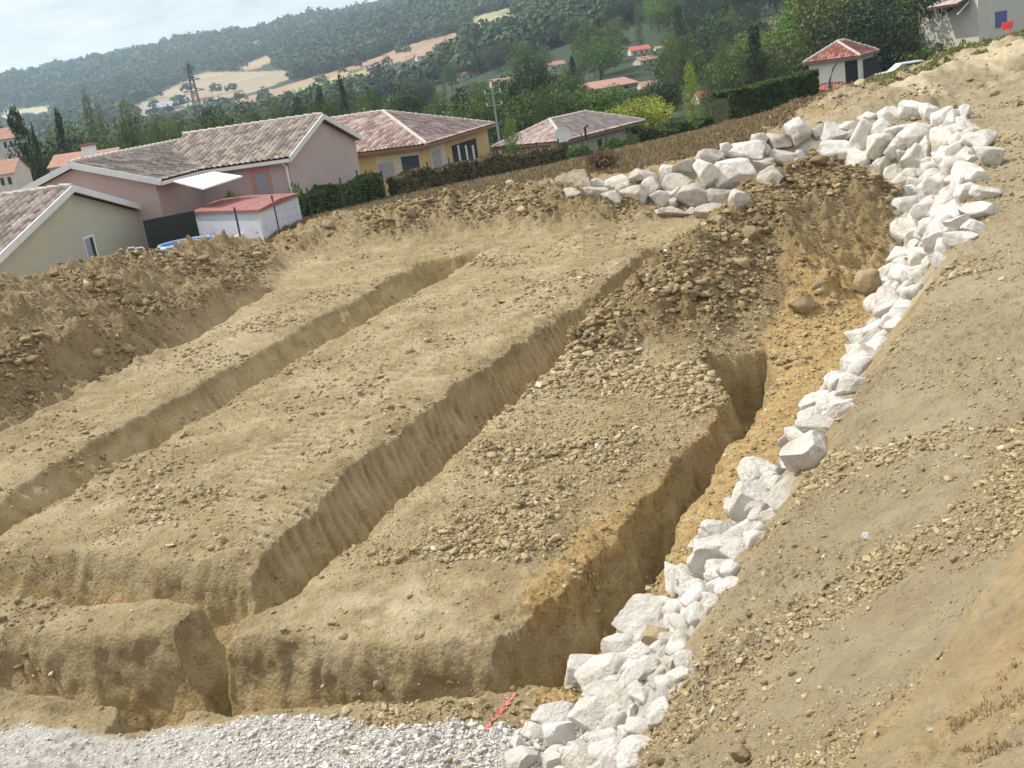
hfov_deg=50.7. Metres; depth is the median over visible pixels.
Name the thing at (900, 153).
boulder
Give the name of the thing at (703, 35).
broadleaf tree
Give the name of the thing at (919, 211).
boulder
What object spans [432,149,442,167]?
door
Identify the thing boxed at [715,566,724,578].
wedge stone
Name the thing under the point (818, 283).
brown rock
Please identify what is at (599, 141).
door
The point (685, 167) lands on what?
boulder
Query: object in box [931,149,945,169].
wedge stone
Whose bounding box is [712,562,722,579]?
wedge stone
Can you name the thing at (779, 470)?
wedge stone
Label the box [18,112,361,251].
pink house
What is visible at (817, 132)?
boulder
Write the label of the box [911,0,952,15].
umbrella pine
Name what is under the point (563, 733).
boulder
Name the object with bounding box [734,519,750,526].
boulder
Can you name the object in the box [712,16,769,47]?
broadleaf tree
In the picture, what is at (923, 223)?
boulder
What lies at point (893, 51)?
broadleaf tree
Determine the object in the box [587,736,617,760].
wedge stone
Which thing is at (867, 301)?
wedge stone
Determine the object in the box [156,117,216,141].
broadleaf tree
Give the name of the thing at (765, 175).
boulder
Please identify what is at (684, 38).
umbrella pine
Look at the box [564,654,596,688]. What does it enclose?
boulder
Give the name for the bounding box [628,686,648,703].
wedge stone
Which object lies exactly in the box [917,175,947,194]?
boulder
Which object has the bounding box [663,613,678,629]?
wedge stone
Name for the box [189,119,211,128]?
broadleaf tree
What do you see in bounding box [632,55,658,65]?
house
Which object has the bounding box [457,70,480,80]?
house
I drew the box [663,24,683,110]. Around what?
poplar tree
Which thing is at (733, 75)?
broadleaf tree
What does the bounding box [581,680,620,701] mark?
boulder
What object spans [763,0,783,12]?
broadleaf tree
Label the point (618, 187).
wedge stone
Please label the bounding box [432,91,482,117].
broadleaf tree
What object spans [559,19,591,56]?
umbrella pine
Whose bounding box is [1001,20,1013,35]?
survey stake
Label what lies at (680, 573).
boulder
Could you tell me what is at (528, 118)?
broadleaf tree
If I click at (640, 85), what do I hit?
house
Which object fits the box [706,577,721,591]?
wedge stone
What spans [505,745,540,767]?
boulder
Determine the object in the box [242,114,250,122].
poplar tree
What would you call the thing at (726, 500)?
boulder
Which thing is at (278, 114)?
broadleaf tree
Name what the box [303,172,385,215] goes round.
hedge
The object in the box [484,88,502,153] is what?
telegraph pole
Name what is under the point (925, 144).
boulder
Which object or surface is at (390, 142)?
ochre house
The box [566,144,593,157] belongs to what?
bush
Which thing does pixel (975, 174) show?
boulder
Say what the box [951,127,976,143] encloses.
wedge stone
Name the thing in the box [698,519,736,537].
boulder
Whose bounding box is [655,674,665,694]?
wedge stone
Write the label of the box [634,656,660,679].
boulder
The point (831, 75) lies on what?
bent pole
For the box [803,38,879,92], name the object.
red roofed building
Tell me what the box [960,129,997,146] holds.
boulder
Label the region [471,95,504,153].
broadleaf tree
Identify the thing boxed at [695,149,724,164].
boulder
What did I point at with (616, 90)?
broadleaf tree
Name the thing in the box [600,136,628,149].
bush
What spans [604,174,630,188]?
boulder
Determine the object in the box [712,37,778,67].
broadleaf tree
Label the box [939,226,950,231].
wedge stone
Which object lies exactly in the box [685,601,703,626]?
wedge stone
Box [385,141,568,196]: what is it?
dry hedge
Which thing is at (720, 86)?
broadleaf tree
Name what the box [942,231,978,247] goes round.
boulder
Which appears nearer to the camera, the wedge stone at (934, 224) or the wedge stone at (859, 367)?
the wedge stone at (859, 367)
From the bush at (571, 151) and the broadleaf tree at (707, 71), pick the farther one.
the broadleaf tree at (707, 71)
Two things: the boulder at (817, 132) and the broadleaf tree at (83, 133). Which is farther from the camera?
the broadleaf tree at (83, 133)
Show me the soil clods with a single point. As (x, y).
(490, 207)
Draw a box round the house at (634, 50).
[627,44,650,55]
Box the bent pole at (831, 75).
[829,61,837,89]
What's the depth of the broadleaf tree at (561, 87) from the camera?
144.14 m
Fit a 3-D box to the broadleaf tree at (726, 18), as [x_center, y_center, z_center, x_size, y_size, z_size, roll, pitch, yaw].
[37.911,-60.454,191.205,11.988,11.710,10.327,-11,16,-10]
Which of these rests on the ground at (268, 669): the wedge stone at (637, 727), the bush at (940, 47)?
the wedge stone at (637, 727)
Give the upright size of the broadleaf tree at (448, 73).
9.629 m
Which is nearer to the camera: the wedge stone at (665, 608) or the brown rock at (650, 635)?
the brown rock at (650, 635)
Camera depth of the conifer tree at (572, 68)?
174.66 m
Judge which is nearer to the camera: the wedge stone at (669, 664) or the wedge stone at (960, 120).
the wedge stone at (669, 664)
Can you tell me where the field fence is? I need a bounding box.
[233,126,631,236]
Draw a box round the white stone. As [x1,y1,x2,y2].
[861,532,869,540]
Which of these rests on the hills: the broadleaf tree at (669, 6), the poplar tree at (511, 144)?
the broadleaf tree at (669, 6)
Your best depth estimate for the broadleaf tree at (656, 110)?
107.17 m
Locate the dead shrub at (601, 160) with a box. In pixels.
[577,142,627,170]
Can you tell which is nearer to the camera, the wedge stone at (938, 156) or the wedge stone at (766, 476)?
the wedge stone at (766, 476)
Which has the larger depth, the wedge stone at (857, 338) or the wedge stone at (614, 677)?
the wedge stone at (857, 338)
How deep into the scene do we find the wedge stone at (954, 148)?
24.64 m
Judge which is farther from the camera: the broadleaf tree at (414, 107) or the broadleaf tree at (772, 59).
the broadleaf tree at (414, 107)
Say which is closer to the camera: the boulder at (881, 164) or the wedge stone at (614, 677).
the wedge stone at (614, 677)
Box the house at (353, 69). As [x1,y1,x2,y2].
[347,66,361,74]
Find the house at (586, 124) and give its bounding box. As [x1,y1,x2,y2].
[491,110,645,159]
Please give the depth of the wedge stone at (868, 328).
15.38 m
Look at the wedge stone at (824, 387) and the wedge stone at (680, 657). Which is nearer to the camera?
the wedge stone at (680, 657)
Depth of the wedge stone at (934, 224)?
16.25 m
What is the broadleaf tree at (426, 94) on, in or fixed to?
on the hills
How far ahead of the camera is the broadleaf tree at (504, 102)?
107.45 m
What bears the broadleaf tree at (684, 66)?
on the hills
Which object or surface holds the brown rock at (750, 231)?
on the ground at (268, 669)
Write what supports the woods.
on the hills
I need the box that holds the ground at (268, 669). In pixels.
[0,35,1023,767]
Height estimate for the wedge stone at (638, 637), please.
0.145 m
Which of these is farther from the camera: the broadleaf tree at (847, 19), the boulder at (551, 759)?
the broadleaf tree at (847, 19)
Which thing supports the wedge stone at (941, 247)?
on the wedge stone at (924, 260)
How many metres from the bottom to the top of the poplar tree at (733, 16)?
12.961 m
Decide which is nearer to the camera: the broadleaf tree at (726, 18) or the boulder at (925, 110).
the boulder at (925, 110)
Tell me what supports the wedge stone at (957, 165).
on the ground at (268, 669)
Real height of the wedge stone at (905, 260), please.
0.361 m
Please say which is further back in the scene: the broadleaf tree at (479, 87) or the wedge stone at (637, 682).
the broadleaf tree at (479, 87)
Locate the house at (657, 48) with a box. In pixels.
[653,46,663,50]
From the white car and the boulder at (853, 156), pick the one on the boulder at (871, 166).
the boulder at (853, 156)
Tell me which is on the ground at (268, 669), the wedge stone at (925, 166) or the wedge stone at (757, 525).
the wedge stone at (757, 525)
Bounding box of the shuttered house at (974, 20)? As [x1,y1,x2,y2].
[918,0,1023,57]
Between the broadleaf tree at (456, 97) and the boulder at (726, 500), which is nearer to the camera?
the boulder at (726, 500)
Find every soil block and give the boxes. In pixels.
[646,753,664,766]
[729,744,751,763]
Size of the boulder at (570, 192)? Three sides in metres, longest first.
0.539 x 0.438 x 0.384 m
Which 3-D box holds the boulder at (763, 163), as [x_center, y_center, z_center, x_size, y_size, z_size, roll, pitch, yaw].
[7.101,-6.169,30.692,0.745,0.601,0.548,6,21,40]
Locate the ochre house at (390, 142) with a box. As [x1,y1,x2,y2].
[330,109,495,195]
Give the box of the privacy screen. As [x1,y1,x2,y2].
[143,211,199,248]
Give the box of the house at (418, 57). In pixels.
[413,52,433,61]
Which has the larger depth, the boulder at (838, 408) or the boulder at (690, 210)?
the boulder at (690, 210)
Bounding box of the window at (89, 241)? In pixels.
[82,234,98,259]
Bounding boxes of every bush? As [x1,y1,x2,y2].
[225,190,238,197]
[288,182,306,213]
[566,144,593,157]
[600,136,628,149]
[603,107,624,115]
[903,46,936,61]
[932,37,955,54]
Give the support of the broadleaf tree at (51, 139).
on the hills
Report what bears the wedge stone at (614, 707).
on the ground at (268, 669)
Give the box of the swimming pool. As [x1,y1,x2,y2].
[157,235,214,249]
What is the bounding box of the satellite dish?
[555,127,570,141]
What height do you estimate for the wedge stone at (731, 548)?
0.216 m
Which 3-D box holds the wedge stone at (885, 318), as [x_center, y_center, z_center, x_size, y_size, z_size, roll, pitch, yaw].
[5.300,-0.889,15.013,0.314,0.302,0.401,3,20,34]
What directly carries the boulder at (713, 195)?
on the ground at (268, 669)
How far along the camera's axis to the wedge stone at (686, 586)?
8.65 m
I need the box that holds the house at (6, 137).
[0,127,33,173]
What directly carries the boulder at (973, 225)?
on the ground at (268, 669)
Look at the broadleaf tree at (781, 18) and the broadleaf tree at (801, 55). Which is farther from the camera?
the broadleaf tree at (781, 18)
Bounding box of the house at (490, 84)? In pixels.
[487,77,510,87]
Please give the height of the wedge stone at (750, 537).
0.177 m
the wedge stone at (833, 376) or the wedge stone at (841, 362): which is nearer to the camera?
the wedge stone at (833, 376)
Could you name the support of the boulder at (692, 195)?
on the ground at (268, 669)
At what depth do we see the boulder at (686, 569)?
9.43 m
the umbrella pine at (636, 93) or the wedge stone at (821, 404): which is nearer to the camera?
the wedge stone at (821, 404)
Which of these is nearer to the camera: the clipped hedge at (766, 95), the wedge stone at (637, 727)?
the wedge stone at (637, 727)
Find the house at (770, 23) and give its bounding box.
[761,20,782,26]
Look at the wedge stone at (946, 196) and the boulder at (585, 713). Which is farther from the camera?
the wedge stone at (946, 196)
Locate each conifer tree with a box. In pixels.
[5,104,49,180]
[29,121,45,169]
[54,108,71,153]
[315,94,326,114]
[316,85,334,115]
[337,75,351,114]
[502,81,528,135]
[566,55,583,84]
[670,3,688,75]
[729,0,743,23]
[736,25,775,86]
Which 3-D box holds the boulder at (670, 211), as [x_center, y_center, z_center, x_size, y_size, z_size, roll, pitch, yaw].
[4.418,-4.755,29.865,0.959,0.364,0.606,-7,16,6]
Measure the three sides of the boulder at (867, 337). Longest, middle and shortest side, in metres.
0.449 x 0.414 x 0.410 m
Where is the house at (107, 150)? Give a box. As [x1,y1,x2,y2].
[97,147,120,153]
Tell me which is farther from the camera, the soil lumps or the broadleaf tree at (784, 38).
the broadleaf tree at (784, 38)
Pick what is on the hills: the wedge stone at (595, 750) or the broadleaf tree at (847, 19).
the broadleaf tree at (847, 19)
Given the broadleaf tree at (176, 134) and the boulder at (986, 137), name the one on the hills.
the broadleaf tree at (176, 134)
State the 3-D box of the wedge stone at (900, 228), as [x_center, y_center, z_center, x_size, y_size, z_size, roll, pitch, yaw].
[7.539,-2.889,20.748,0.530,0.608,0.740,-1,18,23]
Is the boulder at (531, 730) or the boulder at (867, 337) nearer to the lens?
the boulder at (531, 730)
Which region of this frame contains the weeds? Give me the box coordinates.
[851,28,1023,86]
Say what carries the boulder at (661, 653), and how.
on the ground at (268, 669)
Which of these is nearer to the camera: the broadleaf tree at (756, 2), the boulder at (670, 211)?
the boulder at (670, 211)
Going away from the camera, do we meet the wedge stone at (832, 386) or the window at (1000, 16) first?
the wedge stone at (832, 386)
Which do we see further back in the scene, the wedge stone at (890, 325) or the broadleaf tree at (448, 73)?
the broadleaf tree at (448, 73)
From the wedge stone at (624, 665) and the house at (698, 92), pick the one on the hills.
the house at (698, 92)
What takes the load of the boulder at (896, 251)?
on the ground at (268, 669)
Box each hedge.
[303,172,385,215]
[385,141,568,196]
[624,115,713,145]
[710,68,820,124]
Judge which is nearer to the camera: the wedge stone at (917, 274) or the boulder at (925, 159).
the wedge stone at (917, 274)
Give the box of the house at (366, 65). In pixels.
[362,60,381,70]
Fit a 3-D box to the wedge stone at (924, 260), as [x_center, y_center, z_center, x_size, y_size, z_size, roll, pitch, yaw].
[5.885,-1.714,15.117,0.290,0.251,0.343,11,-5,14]
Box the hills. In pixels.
[0,0,910,154]
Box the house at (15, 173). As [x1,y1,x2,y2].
[0,157,32,192]
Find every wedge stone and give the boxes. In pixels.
[544,744,564,752]
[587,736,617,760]
[593,755,616,767]
[602,709,626,730]
[604,674,620,679]
[605,702,621,715]
[615,184,628,192]
[616,747,638,767]
[617,657,635,674]
[617,724,627,739]
[618,663,635,689]
[618,734,652,755]
[623,717,645,734]
[626,659,637,668]
[628,679,643,700]
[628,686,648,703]
[628,720,646,734]
[633,631,644,641]
[645,696,668,717]
[645,708,666,729]
[647,668,665,688]
[648,640,660,653]
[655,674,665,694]
[658,631,673,645]
[659,686,669,697]
[661,599,674,614]
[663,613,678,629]
[664,655,674,670]
[665,630,688,655]
[665,666,687,688]
[667,197,678,207]
[669,599,682,612]
[669,613,688,631]
[672,650,693,667]
[679,582,707,606]
[680,578,705,593]
[680,607,685,613]
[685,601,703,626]
[701,591,718,615]
[703,563,715,581]
[704,559,725,570]
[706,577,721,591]
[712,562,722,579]
[714,576,738,595]
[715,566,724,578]
[719,537,745,560]
[719,559,740,576]
[743,530,765,550]
[744,500,761,515]
[744,520,767,532]
[747,501,769,521]
[759,471,779,484]
[760,509,776,523]
[763,144,771,156]
[767,474,782,489]
[774,462,785,474]
[777,426,795,448]
[784,426,793,433]
[786,428,803,441]
[795,149,806,159]
[797,406,813,418]
[816,398,828,413]
[819,383,827,389]
[826,398,841,409]
[827,370,840,392]
[827,391,835,401]
[828,378,838,392]
[831,392,846,400]
[840,354,845,371]
[843,349,857,371]
[844,328,861,342]
[846,357,872,375]
[851,335,861,343]
[852,342,860,348]
[853,346,874,356]
[860,319,882,337]
[863,293,875,313]
[867,336,887,352]
[873,295,898,318]
[873,329,889,336]
[875,285,896,303]
[878,262,892,278]
[881,276,888,284]
[881,311,890,325]
[883,317,901,330]
[887,259,902,279]
[889,195,918,213]
[890,217,918,244]
[890,281,899,288]
[890,307,907,318]
[892,257,901,264]
[892,265,908,284]
[893,299,910,308]
[895,282,914,296]
[899,283,922,299]
[900,270,908,281]
[902,255,908,265]
[905,184,916,189]
[906,238,915,248]
[908,250,927,265]
[909,239,920,247]
[910,264,928,283]
[913,228,921,240]
[920,161,937,174]
[921,167,939,180]
[921,252,933,266]
[925,194,935,198]
[925,213,953,236]
[929,186,954,211]
[929,204,960,221]
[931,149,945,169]
[934,238,949,253]
[939,154,955,168]
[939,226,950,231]
[940,154,975,174]
[942,142,963,155]
[942,156,966,176]
[944,175,951,183]
[949,166,968,187]
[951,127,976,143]
[951,160,981,177]
[954,146,974,156]
[955,116,971,131]
[963,123,979,130]
[965,155,977,162]
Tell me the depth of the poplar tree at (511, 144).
56.58 m
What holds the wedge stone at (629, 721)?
on the wedge stone at (621, 733)
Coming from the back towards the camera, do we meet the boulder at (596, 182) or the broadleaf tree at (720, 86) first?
the broadleaf tree at (720, 86)
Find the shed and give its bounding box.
[194,193,301,239]
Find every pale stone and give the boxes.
[322,219,333,227]
[373,680,383,689]
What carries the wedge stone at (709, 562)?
on the ground at (268, 669)
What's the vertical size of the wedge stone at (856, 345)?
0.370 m
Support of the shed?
on the ground at (268, 669)
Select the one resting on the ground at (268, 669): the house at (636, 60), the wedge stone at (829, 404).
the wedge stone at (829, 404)
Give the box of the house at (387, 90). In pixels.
[383,88,393,95]
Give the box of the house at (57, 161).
[47,151,82,171]
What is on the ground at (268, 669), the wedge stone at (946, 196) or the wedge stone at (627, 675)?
the wedge stone at (627, 675)
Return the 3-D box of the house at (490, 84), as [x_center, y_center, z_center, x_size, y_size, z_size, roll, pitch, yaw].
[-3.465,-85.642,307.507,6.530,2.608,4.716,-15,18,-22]
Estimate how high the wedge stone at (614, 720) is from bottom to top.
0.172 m
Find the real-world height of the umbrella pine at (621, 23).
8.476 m
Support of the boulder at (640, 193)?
on the ground at (268, 669)
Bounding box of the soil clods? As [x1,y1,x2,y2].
[0,37,1023,767]
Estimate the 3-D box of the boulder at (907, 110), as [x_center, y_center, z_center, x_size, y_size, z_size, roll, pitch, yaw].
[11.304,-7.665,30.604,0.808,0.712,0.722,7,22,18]
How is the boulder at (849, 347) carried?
on the ground at (268, 669)
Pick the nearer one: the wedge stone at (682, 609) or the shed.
the wedge stone at (682, 609)
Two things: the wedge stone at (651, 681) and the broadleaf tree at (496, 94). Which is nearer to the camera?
the wedge stone at (651, 681)
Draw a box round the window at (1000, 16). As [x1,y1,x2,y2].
[995,10,1006,27]
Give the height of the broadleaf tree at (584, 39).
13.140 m
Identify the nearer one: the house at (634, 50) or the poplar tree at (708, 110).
the poplar tree at (708, 110)
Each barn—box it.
[144,101,179,115]
[194,94,213,102]
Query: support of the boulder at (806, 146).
on the wedge stone
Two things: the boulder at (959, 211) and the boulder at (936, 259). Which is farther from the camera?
the boulder at (959, 211)
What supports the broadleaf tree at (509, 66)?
on the hills
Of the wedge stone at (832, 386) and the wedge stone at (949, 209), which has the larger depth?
the wedge stone at (949, 209)
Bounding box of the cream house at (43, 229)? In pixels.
[0,183,143,277]
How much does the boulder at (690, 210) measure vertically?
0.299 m
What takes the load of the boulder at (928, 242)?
on the ground at (268, 669)
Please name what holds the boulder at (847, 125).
on the boulder at (847, 137)
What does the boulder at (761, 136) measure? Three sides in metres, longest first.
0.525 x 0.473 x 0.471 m
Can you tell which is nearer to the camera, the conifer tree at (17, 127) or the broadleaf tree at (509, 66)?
the conifer tree at (17, 127)
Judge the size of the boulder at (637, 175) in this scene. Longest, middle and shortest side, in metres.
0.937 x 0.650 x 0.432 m
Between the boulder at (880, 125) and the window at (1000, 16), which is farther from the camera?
the window at (1000, 16)
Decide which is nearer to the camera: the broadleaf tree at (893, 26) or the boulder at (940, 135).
the boulder at (940, 135)
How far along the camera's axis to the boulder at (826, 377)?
13.88 m
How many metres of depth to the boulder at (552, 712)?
7.95 m
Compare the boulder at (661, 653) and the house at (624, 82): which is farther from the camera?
the house at (624, 82)
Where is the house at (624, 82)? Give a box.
[572,77,638,92]
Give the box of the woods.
[0,0,682,154]
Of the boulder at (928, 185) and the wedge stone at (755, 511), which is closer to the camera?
the wedge stone at (755, 511)
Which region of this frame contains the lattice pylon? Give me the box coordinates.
[183,63,204,121]
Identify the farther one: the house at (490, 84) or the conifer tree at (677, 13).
the house at (490, 84)
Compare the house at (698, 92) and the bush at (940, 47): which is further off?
the house at (698, 92)
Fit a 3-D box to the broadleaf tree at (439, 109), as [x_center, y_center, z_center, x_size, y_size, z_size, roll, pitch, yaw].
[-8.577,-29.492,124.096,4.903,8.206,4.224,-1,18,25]
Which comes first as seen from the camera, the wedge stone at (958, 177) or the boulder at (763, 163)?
the wedge stone at (958, 177)
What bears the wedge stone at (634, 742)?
on the ground at (268, 669)
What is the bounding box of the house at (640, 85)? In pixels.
[635,79,661,89]
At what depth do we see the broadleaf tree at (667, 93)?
105.80 m
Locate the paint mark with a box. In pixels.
[486,693,515,730]
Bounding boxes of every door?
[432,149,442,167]
[597,139,602,150]
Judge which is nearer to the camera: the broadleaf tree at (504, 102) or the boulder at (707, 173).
the boulder at (707, 173)
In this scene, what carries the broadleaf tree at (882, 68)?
on the hills
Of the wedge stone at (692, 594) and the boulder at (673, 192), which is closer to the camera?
the wedge stone at (692, 594)
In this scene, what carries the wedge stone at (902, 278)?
on the wedge stone
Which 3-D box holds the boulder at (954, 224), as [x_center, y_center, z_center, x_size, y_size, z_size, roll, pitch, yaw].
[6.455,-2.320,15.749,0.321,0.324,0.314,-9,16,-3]
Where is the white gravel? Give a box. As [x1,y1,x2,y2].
[0,713,603,767]
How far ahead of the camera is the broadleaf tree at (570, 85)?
123.47 m
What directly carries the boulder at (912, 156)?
on the boulder at (903, 176)
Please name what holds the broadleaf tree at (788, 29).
on the hills
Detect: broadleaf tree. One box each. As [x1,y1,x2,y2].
[28,135,110,178]
[30,128,83,165]
[43,119,145,157]
[106,97,158,148]
[137,126,154,145]
[148,109,185,142]
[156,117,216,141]
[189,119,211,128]
[191,106,236,129]
[204,113,247,126]
[233,101,263,123]
[262,97,291,119]
[287,93,321,115]
[306,96,338,116]
[310,86,365,115]
[321,86,353,108]
[347,94,385,113]
[354,88,390,112]
[387,80,429,113]
[402,78,415,90]
[407,79,437,109]
[416,92,454,115]
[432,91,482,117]
[438,61,462,90]
[442,80,511,150]
[444,87,480,118]
[466,79,526,138]
[470,81,489,90]
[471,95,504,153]
[479,44,509,71]
[489,54,561,114]
[490,93,555,130]
[494,83,588,137]
[501,57,537,75]
[503,40,554,76]
[507,71,528,85]
[546,75,578,116]
[552,73,589,115]
[556,86,623,112]
[560,61,586,83]
[567,16,589,42]
[567,16,627,76]
[569,34,624,80]
[596,20,617,42]
[597,82,624,109]
[602,1,623,22]
[605,95,676,131]
[617,0,656,22]
[632,89,675,122]
[634,0,663,30]
[639,0,687,34]
[640,69,683,125]
[641,41,713,101]
[642,1,667,32]
[659,26,695,50]
[666,52,702,86]
[689,19,752,70]
[692,48,743,97]
[695,9,751,44]
[703,30,769,63]
[704,76,736,109]
[705,62,790,95]
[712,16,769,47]
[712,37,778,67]
[716,0,769,23]
[718,67,745,86]
[729,18,819,75]
[732,39,797,84]
[734,29,781,55]
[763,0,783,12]
[764,42,815,74]
[765,0,795,39]
[774,36,819,68]
[777,1,821,41]
[780,0,836,40]
[782,0,875,69]
[782,12,798,43]
[811,0,917,72]
[816,0,909,71]
[818,0,874,41]
[871,0,915,66]
[873,0,935,62]
[879,0,916,57]
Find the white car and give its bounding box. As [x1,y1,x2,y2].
[875,60,924,74]
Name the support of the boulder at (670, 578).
on the ground at (268, 669)
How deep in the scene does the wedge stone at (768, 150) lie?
30.80 m
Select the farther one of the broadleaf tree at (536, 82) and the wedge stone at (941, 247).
the broadleaf tree at (536, 82)
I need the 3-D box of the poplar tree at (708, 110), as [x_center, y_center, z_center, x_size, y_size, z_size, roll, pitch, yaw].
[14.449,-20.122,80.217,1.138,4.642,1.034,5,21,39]
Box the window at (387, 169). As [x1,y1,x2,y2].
[378,162,394,176]
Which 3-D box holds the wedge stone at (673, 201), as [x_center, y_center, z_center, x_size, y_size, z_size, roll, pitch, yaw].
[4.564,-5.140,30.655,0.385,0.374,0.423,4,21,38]
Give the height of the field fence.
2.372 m
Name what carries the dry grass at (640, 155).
on the ground at (268, 669)
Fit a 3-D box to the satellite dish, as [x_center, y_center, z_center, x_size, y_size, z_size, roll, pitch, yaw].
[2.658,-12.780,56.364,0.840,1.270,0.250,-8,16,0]
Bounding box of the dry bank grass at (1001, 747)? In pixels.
[946,642,1023,763]
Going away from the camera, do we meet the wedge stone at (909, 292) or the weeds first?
the wedge stone at (909, 292)
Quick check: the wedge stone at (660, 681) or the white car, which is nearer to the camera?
the wedge stone at (660, 681)
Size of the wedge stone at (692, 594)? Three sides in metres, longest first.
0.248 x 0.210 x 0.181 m
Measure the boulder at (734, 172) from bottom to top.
0.948 m
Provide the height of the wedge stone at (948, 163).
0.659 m
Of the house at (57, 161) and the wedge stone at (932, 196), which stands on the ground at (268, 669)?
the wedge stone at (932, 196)
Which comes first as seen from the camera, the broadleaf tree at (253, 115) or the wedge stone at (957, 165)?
the wedge stone at (957, 165)
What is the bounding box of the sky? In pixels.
[0,0,377,72]
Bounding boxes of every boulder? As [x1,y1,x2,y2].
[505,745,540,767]
[510,734,526,747]
[520,720,544,741]
[531,701,574,724]
[542,721,578,747]
[542,751,562,767]
[561,742,594,767]
[561,744,571,754]
[563,187,580,197]
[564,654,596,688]
[566,695,612,730]
[574,652,627,690]
[580,186,609,200]
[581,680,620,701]
[585,727,616,744]
[590,178,604,186]
[600,190,621,204]
[600,632,634,653]
[602,744,618,759]
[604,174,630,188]
[611,593,671,635]
[619,185,648,202]
[624,641,650,659]
[626,703,637,716]
[628,168,659,182]
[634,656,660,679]
[641,176,661,192]
[647,190,670,206]
[654,206,688,216]
[658,644,665,657]
[659,164,671,177]
[661,173,694,190]
[664,561,678,598]
[667,186,679,196]
[671,159,693,174]
[673,563,704,595]
[675,183,708,207]
[684,566,702,578]
[685,207,694,214]
[686,534,731,578]
[687,534,702,551]
[693,159,718,187]
[693,203,720,218]
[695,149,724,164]
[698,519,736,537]
[706,188,731,203]
[714,157,756,187]
[719,142,732,157]
[723,496,733,520]
[723,526,745,536]
[727,139,766,159]
[728,188,750,207]
[728,479,768,523]
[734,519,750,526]
[736,456,775,480]
[750,132,768,141]
[750,157,773,173]
[756,165,783,184]
[766,133,792,148]
[768,148,797,165]
[779,430,827,472]
[784,116,811,146]
[795,414,833,433]
[798,141,820,156]
[798,390,827,409]
[812,122,824,138]
[818,121,847,141]
[818,140,853,158]
[824,370,843,386]
[827,398,854,418]
[835,372,867,396]
[839,120,857,129]
[841,128,853,140]
[842,147,870,165]
[844,344,853,352]
[844,356,871,366]
[849,117,872,149]
[856,111,876,119]
[859,325,882,345]
[866,133,894,160]
[868,164,876,171]
[871,118,892,133]
[872,155,891,178]
[877,105,899,119]
[883,135,905,160]
[883,163,902,184]
[884,121,920,135]
[885,262,897,275]
[886,246,905,263]
[891,168,918,184]
[895,149,905,160]
[896,100,921,120]
[897,122,932,148]
[900,142,923,167]
[903,227,915,246]
[903,264,920,281]
[904,246,921,254]
[906,177,921,184]
[909,199,933,219]
[916,216,929,237]
[917,157,931,176]
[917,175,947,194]
[918,103,939,120]
[919,135,931,157]
[921,230,944,252]
[927,252,945,267]
[929,123,956,155]
[930,105,953,126]
[942,109,958,124]
[942,214,970,231]
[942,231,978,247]
[946,199,957,204]
[952,182,976,204]
[958,103,971,117]
[958,124,975,130]
[958,203,964,214]
[959,201,998,218]
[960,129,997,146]
[960,219,985,232]
[965,166,989,182]
[968,185,1002,200]
[972,144,1005,166]
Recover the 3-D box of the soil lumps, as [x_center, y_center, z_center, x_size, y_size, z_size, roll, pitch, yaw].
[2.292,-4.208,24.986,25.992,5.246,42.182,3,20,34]
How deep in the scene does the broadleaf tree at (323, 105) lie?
107.73 m
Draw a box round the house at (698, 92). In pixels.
[691,91,710,104]
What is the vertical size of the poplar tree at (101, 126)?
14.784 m
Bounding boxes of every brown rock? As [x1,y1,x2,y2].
[641,625,668,644]
[742,225,760,239]
[788,294,814,313]
[812,278,825,289]
[852,268,881,295]
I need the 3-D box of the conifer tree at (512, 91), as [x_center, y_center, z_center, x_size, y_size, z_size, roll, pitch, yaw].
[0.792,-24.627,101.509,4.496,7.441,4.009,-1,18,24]
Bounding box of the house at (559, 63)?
[547,60,566,69]
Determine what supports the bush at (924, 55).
on the hills
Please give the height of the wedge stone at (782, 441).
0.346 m
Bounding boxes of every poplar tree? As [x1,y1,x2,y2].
[81,85,101,149]
[94,97,111,147]
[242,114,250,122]
[441,76,447,98]
[501,118,524,153]
[531,87,550,123]
[633,1,644,45]
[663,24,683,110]
[681,60,702,120]
[698,84,711,116]
[710,36,730,90]
[727,5,741,44]
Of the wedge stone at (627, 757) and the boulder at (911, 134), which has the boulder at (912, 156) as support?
the boulder at (911, 134)
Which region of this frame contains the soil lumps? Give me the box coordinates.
[0,43,1023,767]
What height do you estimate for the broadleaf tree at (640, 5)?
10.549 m
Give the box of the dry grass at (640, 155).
[256,73,882,242]
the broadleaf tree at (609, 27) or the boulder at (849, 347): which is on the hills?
the broadleaf tree at (609, 27)
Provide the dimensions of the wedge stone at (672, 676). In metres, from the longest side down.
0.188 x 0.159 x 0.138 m
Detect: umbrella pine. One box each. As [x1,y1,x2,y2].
[290,96,332,115]
[382,94,408,110]
[556,86,616,114]
[558,92,621,113]
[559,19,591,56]
[601,28,631,63]
[606,16,629,43]
[611,87,661,114]
[661,33,709,87]
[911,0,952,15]
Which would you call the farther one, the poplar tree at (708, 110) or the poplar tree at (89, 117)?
the poplar tree at (89, 117)
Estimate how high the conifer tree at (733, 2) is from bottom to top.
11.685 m
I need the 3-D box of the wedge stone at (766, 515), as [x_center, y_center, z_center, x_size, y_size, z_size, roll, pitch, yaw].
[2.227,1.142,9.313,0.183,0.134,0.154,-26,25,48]
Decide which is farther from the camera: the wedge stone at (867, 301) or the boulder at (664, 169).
the boulder at (664, 169)
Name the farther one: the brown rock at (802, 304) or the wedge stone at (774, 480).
the brown rock at (802, 304)
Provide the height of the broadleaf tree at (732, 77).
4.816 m

